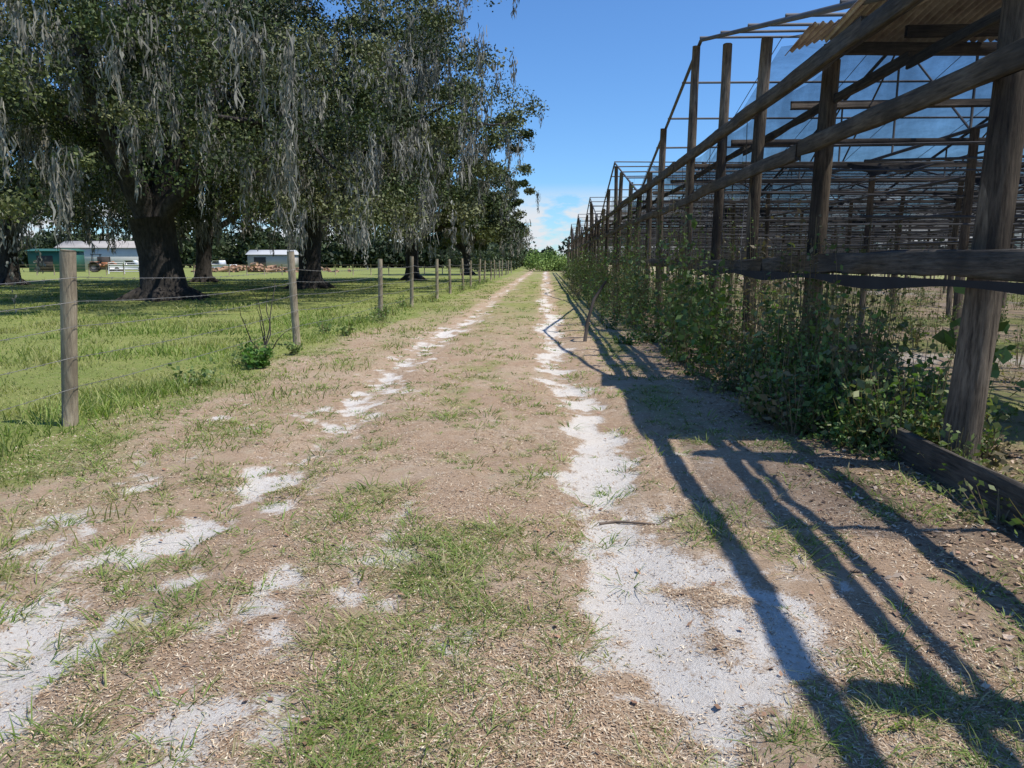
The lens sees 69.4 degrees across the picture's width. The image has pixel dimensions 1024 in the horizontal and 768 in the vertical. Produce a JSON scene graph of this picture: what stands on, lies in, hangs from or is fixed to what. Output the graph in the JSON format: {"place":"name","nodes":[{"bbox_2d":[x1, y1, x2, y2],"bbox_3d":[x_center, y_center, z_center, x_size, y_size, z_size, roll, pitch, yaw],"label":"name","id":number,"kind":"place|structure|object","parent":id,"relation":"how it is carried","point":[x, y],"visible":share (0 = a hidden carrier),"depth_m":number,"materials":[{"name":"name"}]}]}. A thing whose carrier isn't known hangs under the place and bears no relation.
{"place":"outdoors","nodes":[
{"label":"outdoors","id":0,"kind":"place"},
{"bbox_2d":[27,249,85,271],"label":"green container shed","id":1,"kind":"structure","parent":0,"point":[52,255],"depth_m":114.76,"materials":[{"name":"metal"}]},
{"bbox_2d":[36,256,53,270],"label":"doors","id":2,"kind":"structure","parent":1,"relation":"in","point":[48,262],"depth_m":114.71,"materials":[{"name":"metal"}]},
{"bbox_2d":[55,241,138,269],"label":"white barn","id":3,"kind":"structure","parent":0,"point":[125,251],"depth_m":142.38,"materials":[{"name":"metal"}]},
{"bbox_2d":[97,257,110,268],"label":"doors","id":4,"kind":"structure","parent":3,"relation":"in","point":[104,259],"depth_m":142.23,"materials":[{"name":"grey metal"}]},
{"bbox_2d":[107,262,138,273],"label":"white pipe gate","id":5,"kind":"structure","parent":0,"point":[124,266],"depth_m":98.37,"materials":[{"name":"metal"}]},
{"bbox_2d":[0,277,514,592],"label":"pasture grass","id":6,"kind":"structure","parent":0,"point":[48,406],"depth_m":12.98,"materials":[{"name":"green plant"}]},
{"bbox_2d":[0,264,1023,767],"bbox_3d":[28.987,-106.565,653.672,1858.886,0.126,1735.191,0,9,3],"label":"ground","id":7,"kind":"structure","parent":0,"point":[692,666],"depth_m":4.33,"materials":[{"name":"beige soil"}]},
{"bbox_2d":[0,17,149,285],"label":"live oak tree","id":8,"kind":"object","parent":7,"relation":"on","point":[5,256],"visible":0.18,"depth_m":48.32,"materials":[{"name":"green plant"}]},
{"bbox_2d":[89,254,122,271],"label":"farm tractor","id":9,"kind":"object","parent":7,"relation":"on","point":[95,266],"visible":0.68,"depth_m":112.53,"materials":[{"name":"orange paint"}]},
{"bbox_2d":[110,260,138,270],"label":"pickup truck","id":10,"kind":"object","parent":7,"relation":"on","point":[126,266],"visible":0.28,"depth_m":113.37,"materials":[{"name":"white paint"}]},
{"bbox_2d":[39,66,333,281],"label":"live oak tree","id":11,"kind":"object","parent":7,"relation":"on","point":[203,267],"visible":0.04,"depth_m":57.96,"materials":[{"name":"green plant"}]},
{"bbox_2d":[211,260,236,267],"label":"pickup truck","id":12,"kind":"object","parent":7,"relation":"on","point":[218,263],"visible":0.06,"depth_m":121.94,"materials":[{"name":"white paint"}]},
{"bbox_2d":[0,0,471,312],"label":"live oak tree","id":13,"kind":"object","parent":7,"relation":"on","point":[160,199],"visible":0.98,"depth_m":26.90,"materials":[{"name":"green plant"}]},
{"bbox_2d":[226,333,276,367],"bbox_3d":[-4.081,-0.542,11.510,0.634,0.553,1.055,-9,13,-43],"label":"fence line bush","id":14,"kind":"object","parent":7,"relation":"on","point":[260,360],"visible":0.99,"depth_m":11.26,"materials":[{"name":"green plant"}]},
{"bbox_2d":[0,249,511,426],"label":"wire fence","id":15,"kind":"object","parent":7,"relation":"on","point":[68,328],"visible":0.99,"depth_m":7.29,"materials":[{"name":"grey wood"}]},
{"bbox_2d":[19,264,496,274],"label":"back pasture fence","id":16,"kind":"object","parent":7,"relation":"on","point":[281,268],"visible":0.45,"depth_m":86.89,"materials":[{"name":"brown wood"}]},
{"bbox_2d":[239,285,290,354],"bbox_3d":[-4.264,-1.095,12.429,0.606,1.321,0.873,8,12,38],"label":"dead branch","id":17,"kind":"object","parent":7,"relation":"on","point":[265,342],"visible":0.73,"depth_m":12.46,"materials":[{"name":"brown wood"}]},
{"bbox_2d":[191,262,350,271],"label":"log pile","id":18,"kind":"object","parent":7,"relation":"on","point":[254,267],"visible":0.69,"depth_m":112.70,"materials":[{"name":"brown wood"}]},
{"bbox_2d":[245,250,298,268],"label":"farm outbuilding","id":19,"kind":"structure","parent":7,"relation":"on","point":[267,258],"depth_m":152.35,"materials":[{"name":"beige metal"}]},
{"bbox_2d":[254,257,265,265],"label":"doors","id":20,"kind":"structure","parent":19,"relation":"in","point":[261,260],"depth_m":152.11,"materials":[{"name":"grey metal"}]},
{"bbox_2d":[0,0,548,288],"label":"live oak tree","id":21,"kind":"object","parent":7,"relation":"on","point":[446,138],"visible":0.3,"depth_m":38.56,"materials":[{"name":"green plant"}]},
{"bbox_2d":[159,277,487,384],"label":"fence line weeds","id":22,"kind":"object","parent":7,"relation":"on","point":[293,348],"visible":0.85,"depth_m":16.09,"materials":[{"name":"green plant"}]},
{"bbox_2d":[306,39,549,280],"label":"live oak tree","id":23,"kind":"object","parent":7,"relation":"on","point":[498,227],"visible":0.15,"depth_m":60.03,"materials":[{"name":"green plant"}]},
{"bbox_2d":[403,163,540,274],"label":"live oak tree","id":24,"kind":"object","parent":7,"relation":"on","point":[442,244],"visible":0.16,"depth_m":87.94,"materials":[{"name":"green plant"}]},
{"bbox_2d":[441,237,535,271],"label":"roadside tree mass","id":25,"kind":"object","parent":7,"relation":"on","point":[492,252],"visible":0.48,"depth_m":127.56,"materials":[{"name":"green plant"}]},
{"bbox_2d":[0,281,1023,767],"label":"lane grass tufts","id":26,"kind":"object","parent":7,"relation":"on","point":[350,687],"visible":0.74,"depth_m":3.52,"materials":[{"name":"green plant"}]},
{"bbox_2d":[0,316,1023,767],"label":"dead grass thatch","id":27,"kind":"object","parent":7,"relation":"on","point":[570,754],"visible":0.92,"depth_m":3.07,"materials":[{"name":"plant"}]},
{"bbox_2d":[18,227,1016,267],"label":"distant tree line","id":28,"kind":"object","parent":7,"relation":"on","point":[228,251],"visible":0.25,"depth_m":190.65,"materials":[{"name":"green plant"}]},
{"bbox_2d":[88,369,960,767],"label":"scattered brown leaves","id":29,"kind":"object","parent":7,"relation":"on","point":[550,619],"visible":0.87,"depth_m":3.21,"materials":[{"name":"plant"}]},
{"bbox_2d":[523,248,566,271],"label":"roadside shrub thicket","id":30,"kind":"object","parent":7,"relation":"on","point":[547,261],"visible":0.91,"depth_m":121.72,"materials":[{"name":"green plant"}]},
{"bbox_2d":[576,218,578,258],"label":"post","id":31,"kind":"object","parent":7,"relation":"on","point":[577,236],"visible":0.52,"depth_m":76.07,"materials":[{"name":"brown wood"}]},
{"bbox_2d":[578,220,580,260],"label":"post","id":32,"kind":"object","parent":7,"relation":"on","point":[579,240],"visible":0.45,"depth_m":72.76,"materials":[{"name":"brown wood"}]},
{"bbox_2d":[580,235,583,267],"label":"post","id":33,"kind":"object","parent":7,"relation":"on","point":[581,247],"visible":0.36,"depth_m":66.38,"materials":[{"name":"brown wood"}]},
{"bbox_2d":[584,226,585,266],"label":"post","id":34,"kind":"object","parent":7,"relation":"on","point":[584,241],"visible":0.21,"depth_m":62.81,"materials":[{"name":"brown wood"}]},
{"bbox_2d":[585,215,587,258],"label":"post","id":35,"kind":"object","parent":7,"relation":"on","point":[586,251],"visible":0.43,"depth_m":59.47,"materials":[{"name":"brown wood"}]},
{"bbox_2d":[589,201,591,259],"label":"post","id":36,"kind":"object","parent":7,"relation":"on","point":[590,237],"visible":0.36,"depth_m":56.21,"materials":[{"name":"brown wood"}]},
{"bbox_2d":[591,206,593,266],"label":"post","id":37,"kind":"object","parent":7,"relation":"on","point":[592,222],"visible":0.49,"depth_m":52.55,"materials":[{"name":"brown wood"}]},
{"bbox_2d":[583,280,606,341],"bbox_3d":[1.671,-1.459,15.063,0.117,1.277,0.729,9,13,42],"label":"leaning pole","id":38,"kind":"object","parent":7,"relation":"on","point":[590,312],"visible":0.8,"depth_m":14.96,"materials":[{"name":"grey metal"}]},
{"bbox_2d":[593,214,597,265],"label":"post","id":39,"kind":"object","parent":7,"relation":"on","point":[595,232],"visible":0.39,"depth_m":49.57,"materials":[{"name":"brown wood"}]},
{"bbox_2d":[597,224,599,271],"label":"post","id":40,"kind":"object","parent":7,"relation":"on","point":[598,233],"visible":0.29,"depth_m":46.24,"materials":[{"name":"brown wood"}]},
{"bbox_2d":[600,209,604,270],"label":"post","id":41,"kind":"object","parent":7,"relation":"on","point":[601,243],"visible":0.25,"depth_m":42.81,"materials":[{"name":"brown wood"}]},
{"bbox_2d":[605,189,610,273],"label":"post","id":42,"kind":"object","parent":7,"relation":"on","point":[607,212],"visible":0.43,"depth_m":39.40,"materials":[{"name":"brown wood"}]},
{"bbox_2d":[612,166,617,273],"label":"post","id":43,"kind":"object","parent":7,"relation":"on","point":[615,187],"visible":0.4,"depth_m":36.03,"materials":[{"name":"brown wood"}]},
{"bbox_2d":[616,172,622,274],"bbox_3d":[4.796,-6.469,33.030,0.260,5.783,0.256,0,9,3],"label":"post","id":44,"kind":"object","parent":7,"relation":"on","point":[620,195],"visible":0.45,"depth_m":32.74,"materials":[{"name":"brown wood"}]},
{"bbox_2d":[626,182,632,274],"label":"post","id":45,"kind":"object","parent":7,"relation":"on","point":[630,193],"visible":0.27,"depth_m":29.50,"materials":[{"name":"brown wood"}]},
{"bbox_2d":[633,195,641,258],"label":"post","id":46,"kind":"object","parent":7,"relation":"on","point":[638,212],"visible":0.25,"depth_m":26.46,"materials":[{"name":"brown wood"}]},
{"bbox_2d":[599,514,683,524],"bbox_3d":[0.831,0.873,4.727,0.546,0.067,0.106,0,9,3],"label":"fallen twig","id":47,"kind":"object","parent":7,"relation":"on","point":[611,522],"visible":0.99,"depth_m":4.74,"materials":[{"name":"brown wood"}]},
{"bbox_2d":[644,172,652,310],"bbox_3d":[4.393,-4.418,23.935,0.218,4.703,0.234,0,9,3],"label":"post","id":48,"kind":"object","parent":7,"relation":"on","point":[649,204],"visible":0.47,"depth_m":23.71,"materials":[{"name":"brown wood"}]},
{"bbox_2d":[561,200,759,376],"bbox_3d":[4.490,-7.053,43.876,2.994,2.892,69.351,0,9,3],"label":"climbing shrub mass","id":49,"kind":"object","parent":7,"relation":"on","point":[679,317],"visible":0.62,"depth_m":12.71,"materials":[{"name":"green plant"}]},
{"bbox_2d":[655,128,666,312],"bbox_3d":[4.199,-4.315,20.867,0.236,5.509,0.386,7,12,37],"label":"post","id":50,"kind":"object","parent":7,"relation":"on","point":[662,147],"visible":0.49,"depth_m":20.59,"materials":[{"name":"brown wood"}]},
{"bbox_2d":[567,0,919,245],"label":"eave rail","id":51,"kind":"object","parent":50,"relation":"attached to","point":[863,27],"visible":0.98,"depth_m":9.00,"materials":[{"name":"brown wood"}]},
{"bbox_2d":[566,37,1023,252],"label":"side rail","id":52,"kind":"object","parent":50,"relation":"attached to","point":[1004,61],"visible":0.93,"depth_m":6.71,"materials":[{"name":"brown wood"}]},
{"bbox_2d":[569,248,1023,282],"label":"side rail","id":53,"kind":"object","parent":50,"relation":"attached to","point":[1002,264],"visible":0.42,"depth_m":6.26,"materials":[{"name":"brown wood"}]},
{"bbox_2d":[695,268,1023,294],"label":"torn net edge","id":54,"kind":"object","parent":53,"relation":"attached to","point":[868,282],"visible":0.9,"depth_m":6.45,"materials":[{"name":"black fabric"}]},
{"bbox_2d":[679,104,697,293],"bbox_3d":[4.249,-4.179,17.892,0.263,6.217,0.784,6,11,34],"label":"post","id":55,"kind":"object","parent":7,"relation":"on","point":[694,170],"visible":0.03,"depth_m":17.68,"materials":[{"name":"brown wood"}]},
{"bbox_2d":[600,7,1001,231],"bbox_3d":[4.902,-6.868,29.587,0.097,0.228,58.992,0,9,3],"label":"eave rail","id":56,"kind":"object","parent":55,"relation":"attached to","point":[908,60],"visible":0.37,"depth_m":7.70,"materials":[{"name":"brown wood"}]},
{"bbox_2d":[683,45,699,298],"bbox_3d":[4.031,-4.122,16.641,0.327,6.507,0.258,-7,12,-38],"label":"post","id":57,"kind":"object","parent":7,"relation":"on","point":[691,139],"visible":0.56,"depth_m":16.29,"materials":[{"name":"brown wood"}]},
{"bbox_2d":[707,43,731,334],"bbox_3d":[4.095,-3.568,14.661,0.216,6.060,0.507,6,11,34],"label":"post","id":58,"kind":"object","parent":7,"relation":"on","point":[721,150],"visible":0.59,"depth_m":14.47,"materials":[{"name":"brown wood"}]},
{"bbox_2d":[741,37,772,359],"bbox_3d":[3.860,-2.707,11.757,0.247,5.310,0.431,4,10,23],"label":"post","id":59,"kind":"object","parent":7,"relation":"on","point":[759,130],"visible":0.59,"depth_m":11.59,"materials":[{"name":"brown wood"}]},
{"bbox_2d":[560,160,1015,455],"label":"roadside weed bank","id":60,"kind":"structure","parent":7,"relation":"on","point":[838,370],"depth_m":7.71,"materials":[{"name":"green plant"}]},
{"bbox_2d":[801,59,840,363],"bbox_3d":[3.902,-1.836,9.397,0.339,4.358,0.251,-8,13,-41],"label":"post","id":61,"kind":"object","parent":7,"relation":"on","point":[822,173],"visible":0.47,"depth_m":9.21,"materials":[{"name":"brown wood"}]},
{"bbox_2d":[618,329,1023,709],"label":"fallen leaves","id":62,"kind":"object","parent":7,"relation":"on","point":[1007,636],"visible":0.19,"depth_m":4.46,"materials":[{"name":"dry leaves"}]},
{"bbox_2d":[625,127,1023,344],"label":"posts","id":63,"kind":"object","parent":7,"relation":"on","point":[969,185],"visible":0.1,"depth_m":20.85,"materials":[{"name":"brown wood"}]},
{"bbox_2d":[571,24,1023,246],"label":"cross beams","id":64,"kind":"structure","parent":63,"relation":"attached to","point":[931,31],"depth_m":19.60,"materials":[{"name":"brown wood"}]},
{"bbox_2d":[583,34,1023,259],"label":"support wires and pipes","id":65,"kind":"object","parent":64,"relation":"attached to","point":[880,239],"visible":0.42,"depth_m":19.26,"materials":[{"name":"grey metal"}]},
{"bbox_2d":[569,0,1023,244],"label":"roof pipe frame","id":66,"kind":"object","parent":65,"relation":"on","point":[819,12],"visible":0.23,"depth_m":19.79,"materials":[{"name":"grey metal"}]},
{"bbox_2d":[785,19,839,55],"bbox_3d":[4.065,-4.153,8.666,1.300,0.236,1.300,0,9,3],"label":"corrugated roof sheet torn","id":67,"kind":"object","parent":66,"relation":"attached to","point":[814,32],"visible":0.27,"depth_m":8.79,"materials":[{"name":"metal"}]},
{"bbox_2d":[824,42,996,55],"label":"roof batten boards","id":68,"kind":"object","parent":66,"relation":"attached to","point":[901,48],"visible":0.49,"depth_m":8.45,"materials":[{"name":"brown wood"}]},
{"bbox_2d":[823,0,1001,42],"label":"corrugated roof sheet","id":69,"kind":"object","parent":66,"relation":"attached to","point":[928,12],"visible":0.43,"depth_m":7.98,"materials":[{"name":"metal"}]},
{"bbox_2d":[663,163,1023,235],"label":"torn net rags","id":70,"kind":"object","parent":65,"relation":"on","point":[876,173],"visible":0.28,"depth_m":23.34,"materials":[{"name":"black fabric"}]},
{"bbox_2d":[650,270,1023,421],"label":"interior weeds","id":71,"kind":"object","parent":7,"relation":"on","point":[916,331],"visible":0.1,"depth_m":15.24,"materials":[{"name":"green plant"}]},
{"bbox_2d":[712,340,1023,535],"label":"fence base weeds","id":72,"kind":"object","parent":7,"relation":"on","point":[999,454],"visible":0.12,"depth_m":5.47,"materials":[{"name":"green plant"}]},
{"bbox_2d":[794,382,1023,530],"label":"base board","id":73,"kind":"object","parent":7,"relation":"on","point":[957,467],"visible":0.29,"depth_m":5.18,"materials":[{"name":"brown wood"}]},
{"bbox_2d":[861,287,1023,408],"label":"broadleaf vine plant","id":74,"kind":"object","parent":7,"relation":"on","point":[945,338],"visible":0.2,"depth_m":7.61,"materials":[{"name":"green plant"}]},
{"bbox_2d":[940,0,1023,460],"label":"post","id":75,"kind":"object","parent":7,"relation":"on","point":[982,308],"visible":0.67,"depth_m":5.37,"materials":[{"name":"brown wood"}]},
{"bbox_2d":[0,0,1023,261],"label":"sky","id":76,"kind":"structure","parent":0,"point":[610,74],"materials":[{"name":"blue"}]}
]}

